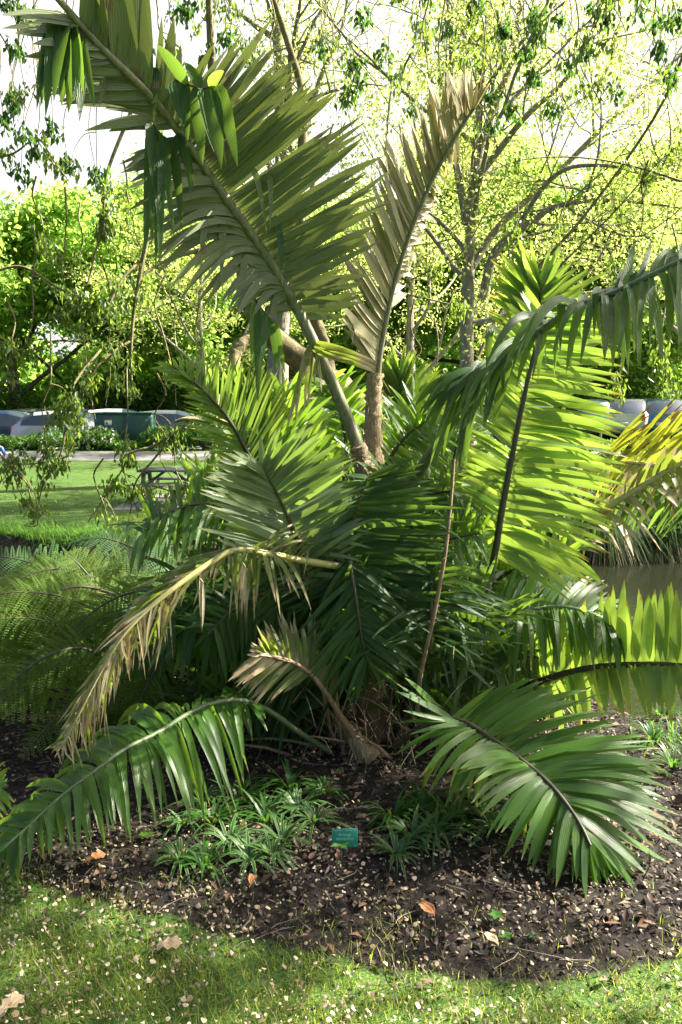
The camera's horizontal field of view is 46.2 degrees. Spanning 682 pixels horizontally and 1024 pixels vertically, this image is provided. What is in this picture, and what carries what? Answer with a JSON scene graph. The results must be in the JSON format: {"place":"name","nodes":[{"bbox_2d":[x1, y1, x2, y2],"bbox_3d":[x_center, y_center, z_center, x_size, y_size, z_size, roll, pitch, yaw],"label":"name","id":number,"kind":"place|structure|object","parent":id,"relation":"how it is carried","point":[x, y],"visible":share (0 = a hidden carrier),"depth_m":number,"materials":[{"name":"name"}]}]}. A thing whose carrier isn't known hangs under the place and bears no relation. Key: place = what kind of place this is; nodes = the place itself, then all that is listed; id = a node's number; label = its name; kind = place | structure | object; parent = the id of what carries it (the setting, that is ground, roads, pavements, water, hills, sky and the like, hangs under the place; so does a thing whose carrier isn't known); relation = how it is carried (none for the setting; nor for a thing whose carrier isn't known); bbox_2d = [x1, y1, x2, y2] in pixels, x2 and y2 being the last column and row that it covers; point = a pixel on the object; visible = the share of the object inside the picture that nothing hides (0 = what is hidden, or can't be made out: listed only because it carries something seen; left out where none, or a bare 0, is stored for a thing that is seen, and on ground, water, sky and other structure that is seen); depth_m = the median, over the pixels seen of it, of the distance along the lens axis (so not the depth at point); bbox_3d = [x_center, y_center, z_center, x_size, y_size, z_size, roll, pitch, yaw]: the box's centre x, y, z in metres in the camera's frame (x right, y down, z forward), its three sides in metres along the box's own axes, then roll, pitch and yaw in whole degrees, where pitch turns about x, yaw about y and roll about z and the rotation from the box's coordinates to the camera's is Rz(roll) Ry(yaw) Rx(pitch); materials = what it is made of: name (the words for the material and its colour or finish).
{"place":"outdoors","nodes":[
{"label":"outdoors","id":0,"kind":"place"},
{"bbox_2d":[0,452,655,460],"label":"path","id":1,"kind":"structure","parent":0,"point":[109,456],"depth_m":23.84,"materials":[{"name":"concrete"}]},
{"bbox_2d":[3,434,670,447],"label":"car park","id":2,"kind":"structure","parent":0,"point":[497,439],"depth_m":31.80,"materials":[{"name":"grey asphalt"}]},
{"bbox_2d":[0,410,56,447],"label":"parked car","id":3,"kind":"object","parent":2,"relation":"on","point":[9,419],"visible":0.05,"depth_m":29.68,"materials":[{"name":"paint"}]},
{"bbox_2d":[13,408,53,413],"bbox_3d":[-12.909,-3.679,34.326,4.365,1.497,2.120,0,8,0],"label":"parked car","id":4,"kind":"object","parent":2,"relation":"on","point":[30,410],"visible":0.03,"depth_m":33.62,"materials":[{"name":"paint"}]},
{"bbox_2d":[10,410,93,447],"bbox_3d":[-10.033,-3.080,30.169,4.365,1.497,2.120,0,8,-3],"label":"parked car","id":5,"kind":"object","parent":2,"relation":"on","point":[28,425],"visible":0.11,"depth_m":29.29,"materials":[{"name":"paint"}]},
{"bbox_2d":[86,408,137,412],"bbox_3d":[-9.449,-3.722,34.623,4.365,1.497,2.120,-1,8,-6],"label":"parked car","id":6,"kind":"object","parent":2,"relation":"on","point":[111,410],"visible":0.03,"depth_m":33.87,"materials":[{"name":"paint"}]},
{"bbox_2d":[143,410,218,447],"bbox_3d":[-6.365,-3.180,30.862,4.365,1.497,2.120,0,8,-3],"label":"parked car","id":7,"kind":"object","parent":2,"relation":"on","point":[171,416],"visible":0.02,"depth_m":30.07,"materials":[{"name":"paint"}]},
{"bbox_2d":[493,404,553,439],"bbox_3d":[7.081,-3.535,30.808,2.120,1.497,4.365,0,8,-2],"label":"parked car","id":8,"kind":"object","parent":2,"relation":"on","point":[522,418],"visible":0.04,"depth_m":29.19,"materials":[{"name":"paint"}]},
{"bbox_2d":[554,399,615,439],"bbox_3d":[9.134,-3.595,30.800,2.120,1.497,4.365,-1,8,-4],"label":"parked car","id":9,"kind":"object","parent":2,"relation":"on","point":[597,433],"visible":0.12,"depth_m":29.30,"materials":[{"name":"paint"}]},
{"bbox_2d":[598,399,648,438],"bbox_3d":[10.838,-3.538,30.404,2.120,1.497,4.365,3,9,21],"label":"parked car","id":10,"kind":"object","parent":2,"relation":"on","point":[632,409],"visible":0.21,"depth_m":28.56,"materials":[{"name":"paint"}]},
{"bbox_2d":[646,399,681,436],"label":"parked car","id":11,"kind":"object","parent":2,"relation":"on","point":[657,408],"visible":0.12,"depth_m":28.49,"materials":[{"name":"paint"}]},
{"bbox_2d":[0,422,681,1023],"bbox_3d":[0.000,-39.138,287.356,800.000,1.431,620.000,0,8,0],"label":"ground","id":12,"kind":"structure","parent":0,"point":[72,486],"depth_m":2.49,"materials":[{"name":"soil"}]},
{"bbox_2d":[0,434,11,449],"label":"shrub","id":13,"kind":"object","parent":12,"relation":"on","point":[1,436],"visible":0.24,"depth_m":26.90,"materials":[{"name":"green plant"}]},
{"bbox_2d":[0,761,13,818],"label":"young palm","id":14,"kind":"object","parent":12,"relation":"on","point":[5,796],"visible":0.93,"depth_m":2.79,"materials":[{"name":"green plant"}]},
{"bbox_2d":[0,992,25,1016],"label":"fallen leaf","id":15,"kind":"object","parent":12,"relation":"on","point":[13,998],"visible":1,"depth_m":2.08,"materials":[{"name":"beige plant"}]},
{"bbox_2d":[0,382,56,409],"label":"shrub","id":16,"kind":"object","parent":12,"relation":"on","point":[24,403],"visible":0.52,"depth_m":40.15,"materials":[{"name":"green plant"}]},
{"bbox_2d":[0,432,80,449],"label":"shrub","id":17,"kind":"object","parent":12,"relation":"on","point":[20,442],"visible":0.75,"depth_m":26.46,"materials":[{"name":"green plant"}]},
{"bbox_2d":[0,176,151,409],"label":"tree","id":18,"kind":"object","parent":12,"relation":"on","point":[16,237],"visible":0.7,"depth_m":37.72,"materials":[{"name":"green plant"}]},
{"bbox_2d":[40,425,121,449],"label":"shrub","id":19,"kind":"object","parent":12,"relation":"on","point":[94,435],"visible":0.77,"depth_m":26.35,"materials":[{"name":"green plant"}]},
{"bbox_2d":[82,850,106,863],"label":"fallen leaf","id":20,"kind":"object","parent":12,"relation":"on","point":[98,854],"visible":1,"depth_m":2.72,"materials":[{"name":"orange plant"}]},
{"bbox_2d":[0,508,201,760],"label":"tree fern","id":21,"kind":"object","parent":12,"relation":"on","point":[67,606],"visible":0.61,"depth_m":3.76,"materials":[{"name":"green plant"}]},
{"bbox_2d":[47,368,161,411],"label":"shrub","id":22,"kind":"object","parent":12,"relation":"on","point":[113,401],"visible":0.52,"depth_m":40.65,"materials":[{"name":"green plant"}]},
{"bbox_2d":[86,439,144,449],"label":"shrub","id":23,"kind":"object","parent":12,"relation":"on","point":[109,446],"visible":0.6,"depth_m":26.31,"materials":[{"name":"green plant"}]},
{"bbox_2d":[92,412,156,448],"bbox_3d":[-7.343,-2.772,27.281,2.030,1.250,0.685,0,8,0],"label":"utility cabinet","id":24,"kind":"object","parent":12,"relation":"on","point":[138,422],"visible":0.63,"depth_m":26.93,"materials":[{"name":"metal"}]},
{"bbox_2d":[3,170,247,390],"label":"tree","id":25,"kind":"object","parent":12,"relation":"on","point":[149,364],"visible":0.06,"depth_m":43.53,"materials":[{"name":"green plant"}]},
{"bbox_2d":[136,829,154,839],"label":"seedling","id":26,"kind":"object","parent":12,"relation":"on","point":[142,834],"visible":1,"depth_m":2.86,"materials":[{"name":"green plant"}]},
{"bbox_2d":[113,494,184,508],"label":"picnic slab","id":27,"kind":"structure","parent":12,"relation":"on","point":[161,499],"depth_m":16.43,"materials":[{"name":"concrete"}]},
{"bbox_2d":[131,467,194,504],"bbox_3d":[-3.580,-0.533,16.695,1.150,0.748,1.730,0,8,0],"label":"picnic table","id":28,"kind":"object","parent":27,"relation":"on","point":[149,470],"visible":0.48,"depth_m":16.44,"materials":[{"name":"grey wood"}]},
{"bbox_2d":[137,425,198,449],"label":"shrub","id":29,"kind":"object","parent":12,"relation":"on","point":[150,436],"visible":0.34,"depth_m":26.46,"materials":[{"name":"green plant"}]},
{"bbox_2d":[122,372,228,414],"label":"shrub","id":30,"kind":"object","parent":12,"relation":"on","point":[170,402],"visible":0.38,"depth_m":40.72,"materials":[{"name":"green plant"}]},
{"bbox_2d":[149,834,212,884],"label":"spider plant","id":31,"kind":"object","parent":12,"relation":"on","point":[168,848],"visible":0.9,"depth_m":2.71,"materials":[{"name":"green plant"}]},
{"bbox_2d":[147,809,214,839],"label":"spider plant","id":32,"kind":"object","parent":12,"relation":"on","point":[176,821],"visible":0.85,"depth_m":2.92,"materials":[{"name":"green plant"}]},
{"bbox_2d":[54,133,327,448],"bbox_3d":[-4.638,-7.003,26.664,9.398,10.215,8.116,-2,9,-17],"label":"tree","id":33,"kind":"object","parent":12,"relation":"on","point":[200,325],"visible":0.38,"depth_m":26.42,"materials":[{"name":"green plant"}]},
{"bbox_2d":[160,782,240,814],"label":"spider plant","id":34,"kind":"object","parent":12,"relation":"on","point":[205,798],"visible":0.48,"depth_m":3.09,"materials":[{"name":"green plant"}]},
{"bbox_2d":[166,835,237,886],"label":"spider plant","id":35,"kind":"object","parent":12,"relation":"on","point":[202,860],"visible":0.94,"depth_m":2.68,"materials":[{"name":"green plant"}]},
{"bbox_2d":[51,188,354,413],"bbox_3d":[-6.240,-9.639,39.797,14.813,11.927,13.632,-4,9,-26],"label":"tree","id":36,"kind":"object","parent":12,"relation":"on","point":[162,352],"visible":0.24,"depth_m":37.18,"materials":[{"name":"green plant"}]},
{"bbox_2d":[176,409,239,449],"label":"shrub","id":37,"kind":"object","parent":12,"relation":"on","point":[200,442],"visible":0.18,"depth_m":26.45,"materials":[{"name":"green plant"}]},
{"bbox_2d":[163,791,261,841],"bbox_3d":[-0.476,1.117,2.974,0.386,0.139,0.286,-4,9,-28],"label":"spider plant","id":38,"kind":"object","parent":12,"relation":"on","point":[222,813],"visible":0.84,"depth_m":2.94,"materials":[{"name":"green plant"}]},
{"bbox_2d":[188,813,268,861],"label":"spider plant","id":39,"kind":"object","parent":12,"relation":"on","point":[232,829],"visible":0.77,"depth_m":2.83,"materials":[{"name":"green plant"}]},
{"bbox_2d":[210,773,275,815],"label":"spider plant","id":40,"kind":"object","parent":12,"relation":"on","point":[245,796],"visible":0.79,"depth_m":3.10,"materials":[{"name":"green plant"}]},
{"bbox_2d":[180,377,313,409],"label":"shrub","id":41,"kind":"object","parent":12,"relation":"on","point":[290,378],"visible":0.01,"depth_m":40.22,"materials":[{"name":"green plant"}]},
{"bbox_2d":[216,825,278,888],"bbox_3d":[-0.310,1.163,2.695,0.237,0.147,0.295,0,8,0],"label":"spider plant","id":42,"kind":"object","parent":12,"relation":"on","point":[243,851],"visible":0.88,"depth_m":2.70,"materials":[{"name":"green plant"}]},
{"bbox_2d":[6,445,517,448],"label":"kerb","id":43,"kind":"structure","parent":12,"relation":"on","point":[160,448],"depth_m":28.19,"materials":[{"name":"concrete"}]},
{"bbox_2d":[235,784,296,837],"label":"spider plant","id":44,"kind":"object","parent":12,"relation":"on","point":[263,813],"visible":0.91,"depth_m":2.97,"materials":[{"name":"green plant"}]},
{"bbox_2d":[135,184,398,392],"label":"tree","id":45,"kind":"object","parent":12,"relation":"on","point":[339,366],"visible":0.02,"depth_m":43.29,"materials":[{"name":"green plant"}]},
{"bbox_2d":[234,827,299,873],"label":"spider plant","id":46,"kind":"object","parent":12,"relation":"on","point":[270,845],"visible":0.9,"depth_m":2.70,"materials":[{"name":"green plant"}]},
{"bbox_2d":[0,514,550,553],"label":"bank grass","id":47,"kind":"structure","parent":12,"relation":"on","point":[7,529],"depth_m":12.88,"materials":[{"name":"green plant"}]},
{"bbox_2d":[250,756,314,804],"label":"spider plant","id":48,"kind":"object","parent":12,"relation":"on","point":[290,778],"visible":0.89,"depth_m":3.18,"materials":[{"name":"green plant"}]},
{"bbox_2d":[246,809,321,864],"bbox_3d":[-0.186,1.146,2.837,0.344,0.120,0.328,0,8,0],"label":"spider plant","id":49,"kind":"object","parent":12,"relation":"on","point":[283,830],"visible":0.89,"depth_m":2.82,"materials":[{"name":"green plant"}]},
{"bbox_2d":[269,786,335,824],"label":"spider plant","id":50,"kind":"object","parent":12,"relation":"on","point":[296,795],"visible":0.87,"depth_m":3.03,"materials":[{"name":"green plant"}]},
{"bbox_2d":[276,799,351,845],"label":"spider plant","id":51,"kind":"object","parent":12,"relation":"on","point":[311,816],"visible":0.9,"depth_m":2.92,"materials":[{"name":"green plant"}]},
{"bbox_2d":[224,0,417,383],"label":"tree","id":52,"kind":"object","parent":12,"relation":"on","point":[280,50],"visible":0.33,"depth_m":18.59,"materials":[{"name":"green plant"}]},
{"bbox_2d":[293,768,350,809],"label":"spider plant","id":53,"kind":"object","parent":12,"relation":"on","point":[322,781],"visible":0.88,"depth_m":3.13,"materials":[{"name":"green plant"}]},
{"bbox_2d":[0,461,668,527],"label":"lawn grass","id":54,"kind":"structure","parent":12,"relation":"on","point":[73,501],"depth_m":16.11,"materials":[{"name":"green plant"}]},
{"bbox_2d":[330,841,349,862],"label":"seedling","id":55,"kind":"object","parent":12,"relation":"on","point":[339,844],"visible":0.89,"depth_m":2.67,"materials":[{"name":"green plant"}]},
{"bbox_2d":[0,0,681,897],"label":"palm clump","id":56,"kind":"object","parent":12,"relation":"on","point":[356,590],"visible":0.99,"depth_m":3.21,"materials":[{"name":"green plant"}]},
{"bbox_2d":[0,0,681,575],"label":"overhanging tree","id":57,"kind":"object","parent":12,"relation":"on","point":[68,410],"visible":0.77,"depth_m":4.73,"materials":[{"name":"green plant"}]},
{"bbox_2d":[0,819,681,1023],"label":"lawn grass","id":58,"kind":"structure","parent":12,"relation":"on","point":[154,997],"depth_m":2.20,"materials":[{"name":"plant"}]},
{"bbox_2d":[150,935,182,949],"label":"fallen leaf","id":59,"kind":"object","parent":58,"relation":"on","point":[168,942],"visible":1,"depth_m":2.30,"materials":[{"name":"brown plant"}]},
{"bbox_2d":[0,296,681,409],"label":"wood","id":60,"kind":"object","parent":12,"relation":"on","point":[32,373],"visible":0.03,"depth_m":59.66,"materials":[{"name":"green plant"}]},
{"bbox_2d":[0,670,681,1023],"bbox_3d":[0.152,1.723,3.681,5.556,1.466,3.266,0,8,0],"label":"bark mulch","id":61,"kind":"object","parent":12,"relation":"on","point":[507,877],"visible":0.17,"depth_m":2.66,"materials":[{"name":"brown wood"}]},
{"bbox_2d":[248,873,257,887],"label":"fallen leaf","id":62,"kind":"object","parent":61,"relation":"on","point":[251,878],"visible":1,"depth_m":2.57,"materials":[{"name":"orange plant"}]},
{"bbox_2d":[1,742,681,990],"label":"fallen twigs","id":63,"kind":"object","parent":61,"relation":"on","point":[324,891],"depth_m":2.45,"materials":[{"name":"brown wood"}]},
{"bbox_2d":[332,829,357,858],"bbox_3d":[0.013,1.162,2.700,0.087,0.199,0.019,0,8,0],"label":"plant label","id":64,"kind":"object","parent":61,"relation":"on","point":[344,835],"visible":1,"depth_m":2.69,"materials":[{"name":"teal plastic"}]},
{"bbox_2d":[386,797,484,866],"bbox_3d":[0.331,1.117,2.841,0.290,0.124,0.384,-5,9,-30],"label":"spider plant","id":65,"kind":"object","parent":61,"relation":"on","point":[438,830],"visible":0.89,"depth_m":2.81,"materials":[{"name":"green plant"}]},
{"bbox_2d":[483,931,501,948],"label":"fallen leaf","id":66,"kind":"object","parent":61,"relation":"on","point":[492,936],"visible":1,"depth_m":2.33,"materials":[{"name":"beige plant"}]},
{"bbox_2d":[635,702,681,722],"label":"spider plant","id":67,"kind":"object","parent":61,"relation":"on","point":[666,712],"visible":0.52,"depth_m":4.00,"materials":[{"name":"green plant"}]},
{"bbox_2d":[0,724,681,1023],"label":"papery seeds","id":68,"kind":"object","parent":12,"relation":"on","point":[315,846],"visible":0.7,"depth_m":2.41,"materials":[{"name":"beige plant"}]},
{"bbox_2d":[313,372,384,416],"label":"shrub","id":69,"kind":"object","parent":12,"relation":"on","point":[361,382],"visible":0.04,"depth_m":40.78,"materials":[{"name":"green plant"}]},
{"bbox_2d":[364,823,421,881],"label":"spider plant","id":70,"kind":"object","parent":12,"relation":"on","point":[387,848],"visible":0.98,"depth_m":2.72,"materials":[{"name":"green plant"}]},
{"bbox_2d":[359,787,431,841],"bbox_3d":[0.214,1.105,2.909,0.361,0.150,0.219,-6,10,-34],"label":"spider plant","id":71,"kind":"object","parent":12,"relation":"on","point":[396,808],"visible":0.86,"depth_m":2.92,"materials":[{"name":"green plant"}]},
{"bbox_2d":[307,194,518,374],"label":"tree","id":72,"kind":"object","parent":12,"relation":"on","point":[424,338],"visible":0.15,"depth_m":40.77,"materials":[{"name":"green plant"}]},
{"bbox_2d":[242,40,584,447],"bbox_3d":[1.917,-8.322,26.662,11.453,12.797,8.800,0,8,0],"label":"tree","id":73,"kind":"object","parent":12,"relation":"on","point":[410,285],"visible":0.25,"depth_m":26.10,"materials":[{"name":"green plant"}]},
{"bbox_2d":[368,804,460,857],"bbox_3d":[0.255,1.122,2.795,0.361,0.128,0.248,4,9,24],"label":"spider plant","id":74,"kind":"object","parent":12,"relation":"on","point":[414,822],"visible":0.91,"depth_m":2.81,"materials":[{"name":"green plant"}]},
{"bbox_2d":[395,775,460,822],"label":"spider plant","id":75,"kind":"object","parent":12,"relation":"on","point":[426,800],"visible":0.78,"depth_m":3.02,"materials":[{"name":"green plant"}]},
{"bbox_2d":[421,786,480,832],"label":"spider plant","id":76,"kind":"object","parent":12,"relation":"on","point":[452,805],"visible":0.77,"depth_m":2.94,"materials":[{"name":"green plant"}]},
{"bbox_2d":[254,0,681,445],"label":"tree","id":77,"kind":"object","parent":12,"relation":"on","point":[481,162],"visible":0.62,"depth_m":16.61,"materials":[{"name":"green plant"}]},
{"bbox_2d":[367,121,584,369],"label":"tree","id":78,"kind":"object","parent":12,"relation":"on","point":[486,254],"visible":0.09,"depth_m":42.39,"materials":[{"name":"green plant"}]},
{"bbox_2d":[447,787,507,821],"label":"spider plant","id":79,"kind":"object","parent":12,"relation":"on","point":[487,801],"visible":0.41,"depth_m":3.01,"materials":[{"name":"green plant"}]},
{"bbox_2d":[449,797,530,844],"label":"spider plant","id":80,"kind":"object","parent":12,"relation":"on","point":[488,819],"visible":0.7,"depth_m":2.88,"materials":[{"name":"green plant"}]},
{"bbox_2d":[488,909,503,924],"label":"seedling","id":81,"kind":"object","parent":12,"relation":"on","point":[495,914],"visible":1,"depth_m":2.42,"materials":[{"name":"green plant"}]},
{"bbox_2d":[499,930,511,939],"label":"seedling","id":82,"kind":"object","parent":12,"relation":"on","point":[506,935],"visible":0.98,"depth_m":2.37,"materials":[{"name":"green plant"}]},
{"bbox_2d":[492,787,552,835],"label":"spider plant","id":83,"kind":"object","parent":12,"relation":"on","point":[506,799],"visible":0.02,"depth_m":2.96,"materials":[{"name":"green plant"}]},
{"bbox_2d":[499,458,575,508],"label":"shrub","id":84,"kind":"object","parent":12,"relation":"on","point":[524,486],"visible":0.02,"depth_m":14.76,"materials":[{"name":"green plant"}]},
{"bbox_2d":[508,485,593,556],"bbox_3d":[3.580,0.372,13.481,2.738,1.800,2.671,0,8,0],"label":"sedge tussock","id":85,"kind":"object","parent":12,"relation":"on","point":[562,492],"visible":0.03,"depth_m":13.03,"materials":[{"name":"plant"}]},
{"bbox_2d":[475,134,681,398],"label":"tree","id":86,"kind":"object","parent":12,"relation":"on","point":[675,351],"visible":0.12,"depth_m":39.22,"materials":[{"name":"green plant"}]},
{"bbox_2d":[595,403,608,442],"bbox_3d":[8.622,-2.736,26.506,0.440,1.754,0.100,0,8,0],"label":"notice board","id":87,"kind":"object","parent":12,"relation":"on","point":[606,404],"visible":0.11,"depth_m":26.40,"materials":[{"name":"white"}]},
{"bbox_2d":[568,444,638,492],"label":"shrub","id":88,"kind":"object","parent":12,"relation":"on","point":[612,459],"visible":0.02,"depth_m":15.41,"materials":[{"name":"green plant"}]},
{"bbox_2d":[580,439,629,449],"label":"shrub","id":89,"kind":"object","parent":12,"relation":"on","point":[613,440],"visible":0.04,"depth_m":26.21,"materials":[{"name":"green plant"}]},
{"bbox_2d":[538,100,681,338],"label":"tree","id":90,"kind":"object","parent":12,"relation":"on","point":[643,248],"visible":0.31,"depth_m":20.10,"materials":[{"name":"green plant"}]},
{"bbox_2d":[549,487,675,569],"bbox_3d":[4.130,0.500,12.955,2.749,1.831,2.774,0,8,0],"label":"sedge tussock","id":91,"kind":"object","parent":12,"relation":"on","point":[617,532],"visible":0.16,"depth_m":12.19,"materials":[{"name":"plant"}]},
{"bbox_2d":[553,395,681,559],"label":"palm clump","id":92,"kind":"object","parent":12,"relation":"on","point":[657,477],"visible":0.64,"depth_m":4.55,"materials":[{"name":"plant"}]},
{"bbox_2d":[574,363,681,400],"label":"shrub","id":93,"kind":"object","parent":12,"relation":"on","point":[648,389],"visible":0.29,"depth_m":39.61,"materials":[{"name":"green plant"}]},
{"bbox_2d":[574,131,681,395],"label":"tree","id":94,"kind":"object","parent":12,"relation":"on","point":[653,237],"visible":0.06,"depth_m":39.68,"materials":[{"name":"green plant"}]},
{"bbox_2d":[605,439,668,449],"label":"shrub","id":95,"kind":"object","parent":12,"relation":"on","point":[632,440],"visible":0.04,"depth_m":26.37,"materials":[{"name":"green plant"}]},
{"bbox_2d":[596,710,681,758],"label":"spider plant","id":96,"kind":"object","parent":12,"relation":"on","point":[668,737],"visible":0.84,"depth_m":3.66,"materials":[{"name":"green plant"}]},
{"bbox_2d":[603,487,681,565],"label":"sedge tussock","id":97,"kind":"object","parent":12,"relation":"on","point":[657,504],"visible":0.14,"depth_m":12.34,"materials":[{"name":"plant"}]},
{"bbox_2d":[620,370,681,398],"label":"shrub","id":98,"kind":"object","parent":12,"relation":"on","point":[676,382],"visible":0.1,"depth_m":41.88,"materials":[{"name":"green plant"}]},
{"bbox_2d":[624,717,681,754],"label":"spider plant","id":99,"kind":"object","parent":12,"relation":"on","point":[649,728],"visible":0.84,"depth_m":3.68,"materials":[{"name":"green plant"}]},
{"bbox_2d":[628,513,681,552],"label":"shrub","id":100,"kind":"object","parent":12,"relation":"on","point":[654,535],"visible":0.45,"depth_m":12.35,"materials":[{"name":"green plant"}]},
{"bbox_2d":[648,739,681,774],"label":"spider plant","id":101,"kind":"object","parent":12,"relation":"on","point":[672,763],"visible":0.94,"depth_m":3.42,"materials":[{"name":"green plant"}]},
{"bbox_2d":[0,553,681,718],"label":"creek water","id":102,"kind":"structure","parent":0,"point":[650,578],"depth_m":11.14,"materials":[{"name":"green liquid"}]},
{"bbox_2d":[0,0,681,375],"label":"sky","id":103,"kind":"structure","parent":0,"point":[74,129],"materials":[{"name":"white"}]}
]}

